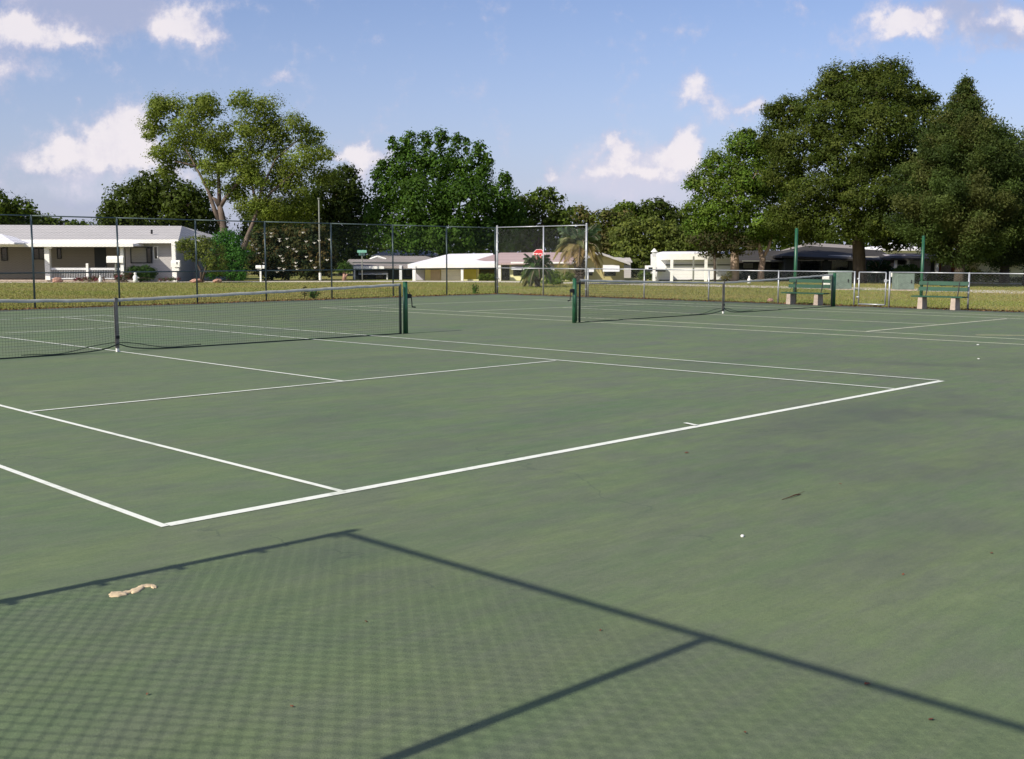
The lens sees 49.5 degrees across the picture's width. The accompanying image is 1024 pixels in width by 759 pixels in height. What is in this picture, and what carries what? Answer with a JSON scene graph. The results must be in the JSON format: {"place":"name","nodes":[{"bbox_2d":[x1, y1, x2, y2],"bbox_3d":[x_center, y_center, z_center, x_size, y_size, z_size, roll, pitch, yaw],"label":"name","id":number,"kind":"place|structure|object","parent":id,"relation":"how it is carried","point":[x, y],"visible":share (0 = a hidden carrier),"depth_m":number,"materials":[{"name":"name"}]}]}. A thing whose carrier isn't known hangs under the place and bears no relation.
{"place":"outdoors","nodes":[
{"label":"outdoors","id":0,"kind":"place"},
{"bbox_2d":[0,267,1023,311],"bbox_3d":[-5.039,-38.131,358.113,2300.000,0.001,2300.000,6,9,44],"label":"ground","id":1,"kind":"structure","parent":0,"point":[335,277],"depth_m":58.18,"materials":[{"name":"green plant"}]},
{"bbox_2d":[0,189,42,224],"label":"broadleaf tree","id":2,"kind":"object","parent":1,"relation":"on","point":[15,207],"visible":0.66,"depth_m":97.07,"materials":[{"name":"green plant"}]},
{"bbox_2d":[52,277,62,282],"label":"garden rock","id":3,"kind":"object","parent":1,"relation":"on","point":[57,279],"visible":0.78,"depth_m":68.56,"materials":[{"name":"stone"}]},
{"bbox_2d":[33,212,95,224],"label":"broadleaf tree","id":4,"kind":"object","parent":1,"relation":"on","point":[47,220],"visible":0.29,"depth_m":102.80,"materials":[{"name":"green plant"}]},
{"bbox_2d":[0,225,229,281],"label":"bungalow","id":5,"kind":"object","parent":1,"relation":"on","point":[61,233],"visible":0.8,"depth_m":72.81,"materials":[{"name":"beige paint"}]},
{"bbox_2d":[1,247,7,260],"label":"window","id":6,"kind":"structure","parent":5,"relation":"in","point":[4,254],"depth_m":74.01,"materials":[{"name":"glass"}]},
{"bbox_2d":[33,248,44,259],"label":"window","id":7,"kind":"structure","parent":5,"relation":"in","point":[36,256],"depth_m":74.01,"materials":[{"name":"glass"}]},
{"bbox_2d":[57,248,61,258],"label":"window","id":8,"kind":"structure","parent":5,"relation":"in","point":[58,253],"depth_m":74.01,"materials":[{"name":"glass"}]},
{"bbox_2d":[94,247,106,276],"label":"door","id":9,"kind":"structure","parent":5,"relation":"in","point":[97,254],"depth_m":74.03,"materials":[{"name":"metal"}]},
{"bbox_2d":[130,247,152,262],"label":"window","id":10,"kind":"structure","parent":5,"relation":"in","point":[136,250],"depth_m":71.03,"materials":[{"name":"glass"}]},
{"bbox_2d":[146,248,151,262],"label":"window","id":11,"kind":"structure","parent":5,"relation":"in","point":[148,251],"depth_m":70.96,"materials":[{"name":"glass"}]},
{"bbox_2d":[153,246,157,259],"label":"window","id":12,"kind":"structure","parent":5,"relation":"in","point":[155,252],"depth_m":71.02,"materials":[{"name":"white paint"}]},
{"bbox_2d":[106,256,124,281],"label":"mailbox","id":13,"kind":"object","parent":1,"relation":"on","point":[114,259],"visible":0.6,"depth_m":69.46,"materials":[{"name":"white paint"}]},
{"bbox_2d":[73,269,180,281],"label":"flower bed","id":14,"kind":"object","parent":1,"relation":"on","point":[122,276],"visible":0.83,"depth_m":69.24,"materials":[{"name":"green plant"}]},
{"bbox_2d":[133,273,138,281],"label":"garden ornament","id":15,"kind":"object","parent":1,"relation":"on","point":[136,277],"visible":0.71,"depth_m":68.64,"materials":[{"name":"white paint"}]},
{"bbox_2d":[127,264,160,281],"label":"clipped hedge","id":16,"kind":"object","parent":1,"relation":"on","point":[144,275],"visible":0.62,"depth_m":69.81,"materials":[{"name":"green plant"}]},
{"bbox_2d":[91,167,230,234],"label":"broadleaf tree","id":17,"kind":"object","parent":1,"relation":"on","point":[154,198],"visible":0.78,"depth_m":94.23,"materials":[{"name":"green plant"}]},
{"bbox_2d":[171,260,180,281],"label":"mailbox","id":18,"kind":"object","parent":1,"relation":"on","point":[174,263],"visible":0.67,"depth_m":69.54,"materials":[{"name":"white paint"}]},
{"bbox_2d":[189,279,204,282],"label":"garden rock","id":19,"kind":"object","parent":1,"relation":"on","point":[199,280],"visible":0.76,"depth_m":68.48,"materials":[{"name":"stone"}]},
{"bbox_2d":[174,232,228,281],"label":"branching shrub","id":20,"kind":"object","parent":1,"relation":"on","point":[203,249],"visible":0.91,"depth_m":68.37,"materials":[{"name":"green plant"}]},
{"bbox_2d":[201,227,252,280],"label":"bright green shrub","id":21,"kind":"object","parent":1,"relation":"on","point":[235,246],"visible":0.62,"depth_m":72.16,"materials":[{"name":"green plant"}]},
{"bbox_2d":[131,87,345,260],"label":"camphor tree","id":22,"kind":"object","parent":1,"relation":"on","point":[245,169],"visible":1,"depth_m":86.46,"materials":[{"name":"green plant"}]},
{"bbox_2d":[256,265,264,281],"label":"mailbox","id":23,"kind":"object","parent":1,"relation":"on","point":[259,266],"visible":0.84,"depth_m":69.56,"materials":[{"name":"white paint"}]},
{"bbox_2d":[245,219,343,280],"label":"magnolia","id":24,"kind":"object","parent":1,"relation":"on","point":[277,259],"visible":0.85,"depth_m":75.00,"materials":[{"name":"green plant"}]},
{"bbox_2d":[234,161,387,274],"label":"broadleaf tree","id":25,"kind":"object","parent":1,"relation":"on","point":[346,202],"visible":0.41,"depth_m":95.09,"materials":[{"name":"green plant"}]},
{"bbox_2d":[308,287,319,297],"bbox_3d":[-7.575,-3.253,42.614,0.602,0.592,0.404,6,9,44],"label":"weed","id":26,"kind":"object","parent":1,"relation":"on","point":[311,292],"visible":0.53,"depth_m":42.60,"materials":[{"name":"green plant"}]},
{"bbox_2d":[317,198,321,280],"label":"utility pole","id":27,"kind":"object","parent":1,"relation":"on","point":[320,278],"visible":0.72,"depth_m":74.39,"materials":[{"name":"white paint"}]},
{"bbox_2d":[336,261,353,280],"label":"topiary shrub","id":28,"kind":"object","parent":1,"relation":"on","point":[342,265],"visible":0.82,"depth_m":74.55,"materials":[{"name":"green plant"}]},
{"bbox_2d":[348,256,431,279],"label":"grey house","id":29,"kind":"structure","parent":1,"relation":"on","point":[372,274],"depth_m":79.62,"materials":[{"name":"paint"}]},
{"bbox_2d":[375,275,383,278],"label":"window","id":30,"kind":"structure","parent":29,"relation":"in","point":[382,276],"depth_m":79.65,"materials":[{"name":"glass"}]},
{"bbox_2d":[404,270,410,276],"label":"window","id":31,"kind":"structure","parent":29,"relation":"in","point":[408,273],"depth_m":79.63,"materials":[{"name":"glass"}]},
{"bbox_2d":[370,256,433,258],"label":"grey house","id":32,"kind":"structure","parent":1,"relation":"on","point":[380,257],"depth_m":86.74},
{"bbox_2d":[371,250,437,257],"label":"grey house","id":33,"kind":"structure","parent":1,"relation":"on","point":[389,254],"depth_m":95.16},
{"bbox_2d":[360,126,531,256],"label":"laurel oak","id":34,"kind":"object","parent":1,"relation":"on","point":[447,192],"visible":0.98,"depth_m":90.64,"materials":[{"name":"green plant"}]},
{"bbox_2d":[408,253,500,280],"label":"yellow house","id":35,"kind":"structure","parent":1,"relation":"on","point":[458,274],"depth_m":75.97,"materials":[{"name":"paint"}]},
{"bbox_2d":[431,270,439,279],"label":"door","id":36,"kind":"structure","parent":35,"relation":"in","point":[437,274],"depth_m":75.98,"materials":[{"name":"brown wood"}]},
{"bbox_2d":[441,269,460,279],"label":"garage door","id":37,"kind":"structure","parent":35,"relation":"in","point":[456,272],"depth_m":75.97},
{"bbox_2d":[472,284,478,293],"bbox_3d":[-1.609,-3.989,48.568,0.370,0.550,0.383,-1,6,-9],"label":"weed","id":38,"kind":"object","parent":1,"relation":"on","point":[474,289],"visible":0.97,"depth_m":48.52,"materials":[{"name":"green plant"}]},
{"bbox_2d":[477,273,498,280],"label":"hedge","id":39,"kind":"object","parent":1,"relation":"on","point":[481,276],"visible":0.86,"depth_m":73.86,"materials":[{"name":"green plant"}]},
{"bbox_2d":[0,294,1023,758],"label":"court","id":40,"kind":"object","parent":1,"relation":"on","point":[468,614],"visible":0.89,"depth_m":6.53,"materials":[{"name":"paint"}]},
{"bbox_2d":[108,584,156,596],"bbox_3d":[-1.858,1.029,5.433,0.107,0.006,0.246,6,9,44],"label":"dry leaf","id":41,"kind":"object","parent":40,"relation":"on","point":[126,592],"visible":1,"depth_m":5.41,"materials":[{"name":"beige plant"}]},
{"bbox_2d":[403,281,415,333],"bbox_3d":[-2.176,-1.515,23.454,0.108,1.105,0.332,6,9,44],"label":"net post","id":42,"kind":"object","parent":40,"relation":"on","point":[406,295],"visible":0.93,"depth_m":23.35,"materials":[{"name":"green metal"}]},
{"bbox_2d":[0,284,401,358],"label":"tennis net","id":43,"kind":"object","parent":42,"relation":"attached to","point":[116,323],"visible":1,"depth_m":19.75,"materials":[{"name":"fabric"}]},
{"bbox_2d":[0,315,941,526],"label":"court lines","id":44,"kind":"object","parent":40,"relation":"on","point":[160,524],"visible":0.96,"depth_m":9.29,"materials":[{"name":"paint"}]},
{"bbox_2d":[568,278,577,322],"bbox_3d":[1.462,-1.919,27.132,0.108,1.105,0.332,6,9,44],"label":"net post","id":45,"kind":"object","parent":40,"relation":"on","point":[574,291],"visible":0.96,"depth_m":27.17,"materials":[{"name":"green metal"}]},
{"bbox_2d":[323,299,1013,343],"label":"side court lines","id":46,"kind":"object","parent":40,"relation":"on","point":[743,325],"visible":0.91,"depth_m":28.69,"materials":[{"name":"paint"}]},
{"bbox_2d":[578,274,832,322],"bbox_3d":[6.026,-2.412,31.769,0.140,1.071,12.533,6,9,44],"label":"tennis net","id":47,"kind":"object","parent":40,"relation":"on","point":[691,312],"visible":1,"depth_m":30.95,"materials":[{"name":"fabric"}]},
{"bbox_2d":[781,279,830,304],"bbox_3d":[9.960,-2.969,37.666,1.620,0.860,0.536,6,9,44],"label":"park bench","id":48,"kind":"object","parent":40,"relation":"on","point":[816,299],"visible":0.78,"depth_m":37.70,"materials":[{"name":"wood"}]},
{"bbox_2d":[832,273,835,306],"bbox_3d":[10.515,-2.925,36.282,0.116,1.105,0.107,-4,7,-32],"label":"net post","id":49,"kind":"object","parent":40,"relation":"on","point":[834,290],"visible":1,"depth_m":36.24,"materials":[{"name":"green metal"}]},
{"bbox_2d":[911,281,968,309],"bbox_3d":[13.261,-2.606,34.440,1.620,0.860,0.536,6,9,44],"label":"park bench","id":50,"kind":"object","parent":40,"relation":"on","point":[954,303],"visible":1,"depth_m":34.49,"materials":[{"name":"wood"}]},
{"bbox_2d":[1,293,1023,311],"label":"leaf litter","id":51,"kind":"object","parent":1,"relation":"on","point":[539,295],"visible":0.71,"depth_m":38.88,"materials":[{"name":"brown plant"}]},
{"bbox_2d":[520,270,533,286],"bbox_3d":[0.989,-5.510,60.758,1.138,1.045,1.162,6,9,44],"label":"bush","id":52,"kind":"object","parent":1,"relation":"on","point":[524,282],"visible":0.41,"depth_m":60.57,"materials":[{"name":"green plant"}]},
{"bbox_2d":[486,186,578,252],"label":"broadleaf tree","id":53,"kind":"object","parent":1,"relation":"on","point":[532,202],"visible":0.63,"depth_m":97.56,"materials":[{"name":"green plant"}]},
{"bbox_2d":[520,253,553,286],"bbox_3d":[1.382,-5.805,59.675,1.849,1.920,1.844,6,9,44],"label":"palm tree","id":54,"kind":"object","parent":1,"relation":"on","point":[537,274],"visible":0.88,"depth_m":59.36,"materials":[{"name":"green plant"}]},
{"bbox_2d":[540,269,565,284],"bbox_3d":[2.366,-5.869,63.736,1.564,1.117,0.959,0,6,-1],"label":"green bush","id":55,"kind":"object","parent":1,"relation":"on","point":[558,281],"visible":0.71,"depth_m":63.60,"materials":[{"name":"green plant"}]},
{"bbox_2d":[477,252,629,280],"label":"yellow house","id":56,"kind":"structure","parent":1,"relation":"on","point":[609,264],"depth_m":76.19,"materials":[{"name":"paint"}]},
{"bbox_2d":[502,265,508,279],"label":"window","id":57,"kind":"structure","parent":56,"relation":"in","point":[506,271],"depth_m":76.13,"materials":[{"name":"glass"}]},
{"bbox_2d":[513,270,522,275],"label":"window","id":58,"kind":"structure","parent":56,"relation":"in","point":[516,272],"depth_m":76.13,"materials":[{"name":"glass"}]},
{"bbox_2d":[604,272,615,275],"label":"window","id":59,"kind":"structure","parent":56,"relation":"in","point":[605,273],"depth_m":76.23,"materials":[{"name":"glass"}]},
{"bbox_2d":[560,270,574,280],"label":"hedge","id":60,"kind":"object","parent":1,"relation":"on","point":[570,277],"visible":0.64,"depth_m":73.82,"materials":[{"name":"green plant"}]},
{"bbox_2d":[553,224,604,283],"bbox_3d":[3.959,-7.384,65.514,3.181,3.494,3.124,6,9,44],"label":"palm tree","id":61,"kind":"object","parent":1,"relation":"on","point":[593,239],"visible":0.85,"depth_m":64.97,"materials":[{"name":"green plant"}]},
{"bbox_2d":[242,217,955,271],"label":"woodland","id":62,"kind":"object","parent":1,"relation":"on","point":[773,247],"visible":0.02,"depth_m":117.05,"materials":[{"name":"green plant"}]},
{"bbox_2d":[562,202,639,255],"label":"scrub pine","id":63,"kind":"object","parent":1,"relation":"on","point":[610,218],"visible":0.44,"depth_m":101.45,"materials":[{"name":"green plant"}]},
{"bbox_2d":[615,257,631,277],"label":"white shed","id":64,"kind":"structure","parent":1,"relation":"on","point":[627,272],"depth_m":85.60,"materials":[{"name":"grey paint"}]},
{"bbox_2d":[613,199,650,220],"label":"broadleaf tree","id":65,"kind":"object","parent":1,"relation":"on","point":[629,205],"visible":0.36,"depth_m":106.24,"materials":[{"name":"green plant"}]},
{"bbox_2d":[637,270,655,280],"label":"hedge","id":66,"kind":"object","parent":1,"relation":"on","point":[646,275],"visible":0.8,"depth_m":72.54,"materials":[{"name":"green plant"}]},
{"bbox_2d":[604,212,701,276],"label":"scrub tree","id":67,"kind":"object","parent":1,"relation":"on","point":[631,242],"visible":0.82,"depth_m":88.19,"materials":[{"name":"green plant"}]},
{"bbox_2d":[651,248,657,280],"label":"lamp post","id":68,"kind":"object","parent":1,"relation":"on","point":[654,251],"visible":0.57,"depth_m":71.51,"materials":[{"name":"white metal"}]},
{"bbox_2d":[634,195,687,229],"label":"broadleaf tree","id":69,"kind":"object","parent":1,"relation":"on","point":[662,209],"visible":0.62,"depth_m":106.29,"materials":[{"name":"green plant"}]},
{"bbox_2d":[645,251,729,280],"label":"mobile home","id":70,"kind":"object","parent":1,"relation":"on","point":[681,260],"visible":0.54,"depth_m":75.79,"materials":[{"name":"white"}]},
{"bbox_2d":[685,228,761,281],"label":"broadleaf tree","id":71,"kind":"object","parent":1,"relation":"on","point":[715,250],"visible":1,"depth_m":71.27,"materials":[{"name":"green plant"}]},
{"bbox_2d":[720,271,735,281],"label":"hedge","id":72,"kind":"object","parent":1,"relation":"on","point":[723,277],"visible":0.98,"depth_m":71.64,"materials":[{"name":"green plant"}]},
{"bbox_2d":[676,126,809,281],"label":"light green tree","id":73,"kind":"object","parent":1,"relation":"on","point":[738,177],"visible":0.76,"depth_m":72.17,"materials":[{"name":"green plant"}]},
{"bbox_2d":[793,228,797,298],"bbox_3d":[9.984,-3.983,39.124,0.132,2.678,0.129,6,9,44],"label":"green pole","id":74,"kind":"object","parent":1,"relation":"on","point":[796,251],"visible":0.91,"depth_m":39.04,"materials":[{"name":"metal"}]},
{"bbox_2d":[739,266,894,280],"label":"hedge","id":75,"kind":"object","parent":1,"relation":"on","point":[754,275],"visible":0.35,"depth_m":76.44,"materials":[{"name":"green plant"}]},
{"bbox_2d":[739,243,898,279],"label":"shaded house","id":76,"kind":"structure","parent":1,"relation":"on","point":[830,257],"depth_m":80.05,"materials":[{"name":"stone"}]},
{"bbox_2d":[742,263,753,268],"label":"window","id":77,"kind":"structure","parent":76,"relation":"in","point":[744,265],"depth_m":81.54,"materials":[{"name":"glass"}]},
{"bbox_2d":[770,263,778,268],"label":"window","id":78,"kind":"structure","parent":76,"relation":"in","point":[773,265],"depth_m":81.56,"materials":[{"name":"glass"}]},
{"bbox_2d":[800,261,822,270],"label":"window","id":79,"kind":"structure","parent":76,"relation":"in","point":[804,265],"depth_m":79.55,"materials":[{"name":"glass"}]},
{"bbox_2d":[831,261,848,270],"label":"window","id":80,"kind":"structure","parent":76,"relation":"in","point":[835,265],"depth_m":79.55,"materials":[{"name":"glass"}]},
{"bbox_2d":[822,276,829,288],"bbox_3d":[15.821,-4.874,55.791,0.420,0.680,0.320,0,6,0],"label":"mailbox","id":81,"kind":"object","parent":1,"relation":"on","point":[827,277],"visible":0.45,"depth_m":55.69,"materials":[{"name":"white paint"}]},
{"bbox_2d":[825,272,852,289],"bbox_3d":[16.428,-4.973,55.689,1.185,0.961,1.000,0,6,0],"label":"utility cabinet","id":82,"kind":"object","parent":1,"relation":"on","point":[842,282],"visible":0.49,"depth_m":55.28,"materials":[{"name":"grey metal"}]},
{"bbox_2d":[754,52,948,282],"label":"live oak","id":83,"kind":"object","parent":1,"relation":"on","point":[883,92],"visible":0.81,"depth_m":66.11,"materials":[{"name":"green plant"}]},
{"bbox_2d":[866,259,892,282],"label":"bush","id":84,"kind":"object","parent":1,"relation":"on","point":[874,266],"visible":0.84,"depth_m":71.26,"materials":[{"name":"green plant"}]},
{"bbox_2d":[865,243,921,253],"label":"house","id":85,"kind":"structure","parent":1,"relation":"on","point":[904,251],"depth_m":95.38,"materials":[{"name":"white"}]},
{"bbox_2d":[891,263,920,282],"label":"round bush","id":86,"kind":"object","parent":1,"relation":"on","point":[906,268],"visible":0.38,"depth_m":67.46,"materials":[{"name":"green plant"}]},
{"bbox_2d":[919,236,924,294],"bbox_3d":[13.262,-3.464,35.938,0.110,2.359,0.110,6,9,44],"label":"green pole","id":87,"kind":"object","parent":1,"relation":"on","point":[922,260],"visible":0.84,"depth_m":35.87,"materials":[{"name":"metal"}]},
{"bbox_2d":[881,253,966,279],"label":"lavender house","id":88,"kind":"structure","parent":1,"relation":"on","point":[906,258],"depth_m":78.51,"materials":[{"name":"grey"}]},
{"bbox_2d":[897,260,905,264],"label":"window","id":89,"kind":"structure","parent":88,"relation":"in","point":[901,262],"depth_m":78.53,"materials":[{"name":"glass"}]},
{"bbox_2d":[930,261,934,279],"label":"door","id":90,"kind":"structure","parent":88,"relation":"in","point":[932,264],"depth_m":78.51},
{"bbox_2d":[923,269,966,280],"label":"hedge","id":91,"kind":"object","parent":1,"relation":"on","point":[940,277],"visible":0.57,"depth_m":72.54,"materials":[{"name":"green plant"}]},
{"bbox_2d":[872,69,1023,286],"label":"cedar tree","id":92,"kind":"object","parent":1,"relation":"on","point":[961,193],"visible":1,"depth_m":59.77,"materials":[{"name":"green plant"}]},
{"bbox_2d":[965,266,1022,282],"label":"hedge","id":93,"kind":"object","parent":1,"relation":"on","point":[975,277],"visible":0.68,"depth_m":70.51,"materials":[{"name":"green plant"}]},
{"bbox_2d":[967,259,1023,281],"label":"yellow house","id":94,"kind":"structure","parent":1,"relation":"on","point":[1012,268],"depth_m":73.82,"materials":[{"name":"paint"}]},
{"bbox_2d":[982,135,1021,282],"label":"cedar tree","id":95,"kind":"object","parent":1,"relation":"on","point":[1004,268],"visible":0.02,"depth_m":69.42,"materials":[{"name":"green plant"}]},
{"bbox_2d":[989,128,1023,285],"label":"cedar tree","id":96,"kind":"object","parent":1,"relation":"on","point":[1017,254],"visible":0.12,"depth_m":62.92,"materials":[{"name":"green plant"}]},
{"label":"dirt strip","id":97,"kind":"structure","parent":1,"relation":"on","visible":0},
{"bbox_2d":[0,214,495,307],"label":"chain link fence","id":98,"kind":"object","parent":97,"relation":"on","point":[195,262],"visible":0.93,"depth_m":39.43,"materials":[{"name":"metal"}]},
{"bbox_2d":[496,223,587,295],"bbox_3d":[1.183,-5.023,46.844,5.231,3.019,0.097,6,9,44],"label":"chain link fence","id":99,"kind":"object","parent":97,"relation":"on","point":[585,250],"visible":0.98,"depth_m":46.68,"materials":[{"name":"metal"}]},
{"label":"side dirt strip","id":100,"kind":"structure","parent":1,"relation":"on","visible":0},
{"bbox_2d":[587,268,855,304],"bbox_3d":[7.236,-3.456,41.028,11.706,1.204,0.062,6,9,44],"label":"chain link fence","id":101,"kind":"object","parent":100,"relation":"on","point":[709,275],"visible":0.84,"depth_m":40.68,"materials":[{"name":"metal"}]},
{"bbox_2d":[888,272,1023,308],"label":"chain link fence","id":102,"kind":"object","parent":100,"relation":"on","point":[968,276],"visible":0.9,"depth_m":34.52,"materials":[{"name":"metal"}]},
{"bbox_2d":[856,271,888,305],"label":"gate","id":103,"kind":"structure","parent":102,"relation":"attached to","point":[886,280],"depth_m":36.51,"materials":[{"name":"metal"}]},
{"bbox_2d":[0,281,1023,293],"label":"path","id":104,"kind":"structure","parent":0,"point":[518,282],"depth_m":68.75,"materials":[{"name":"concrete"}]},
{"bbox_2d":[357,250,366,280],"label":"street sign","id":105,"kind":"object","parent":104,"relation":"on","point":[363,252],"visible":0.75,"depth_m":73.56,"materials":[{"name":"green metal"}]},
{"bbox_2d":[533,249,544,257],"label":"stop sign","id":106,"kind":"object","parent":104,"relation":"on","point":[538,252],"visible":0.51,"depth_m":69.53,"materials":[{"name":"metal"}]},
{"bbox_2d":[890,273,915,290],"bbox_3d":[19.255,-4.837,54.698,1.042,0.916,1.000,0,6,0],"label":"utility cabinet","id":107,"kind":"object","parent":104,"relation":"on","point":[904,279],"visible":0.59,"depth_m":54.30,"materials":[{"name":"grey metal"}]},
{"bbox_2d":[0,0,1023,255],"label":"sky","id":108,"kind":"structure","parent":0,"point":[602,103],"materials":[{"name":"blue"}]},
{"bbox_2d":[970,282,1020,283],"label":"pavement","id":109,"kind":"structure","parent":0,"point":[991,283],"depth_m":69.07,"materials":[{"name":"concrete"}]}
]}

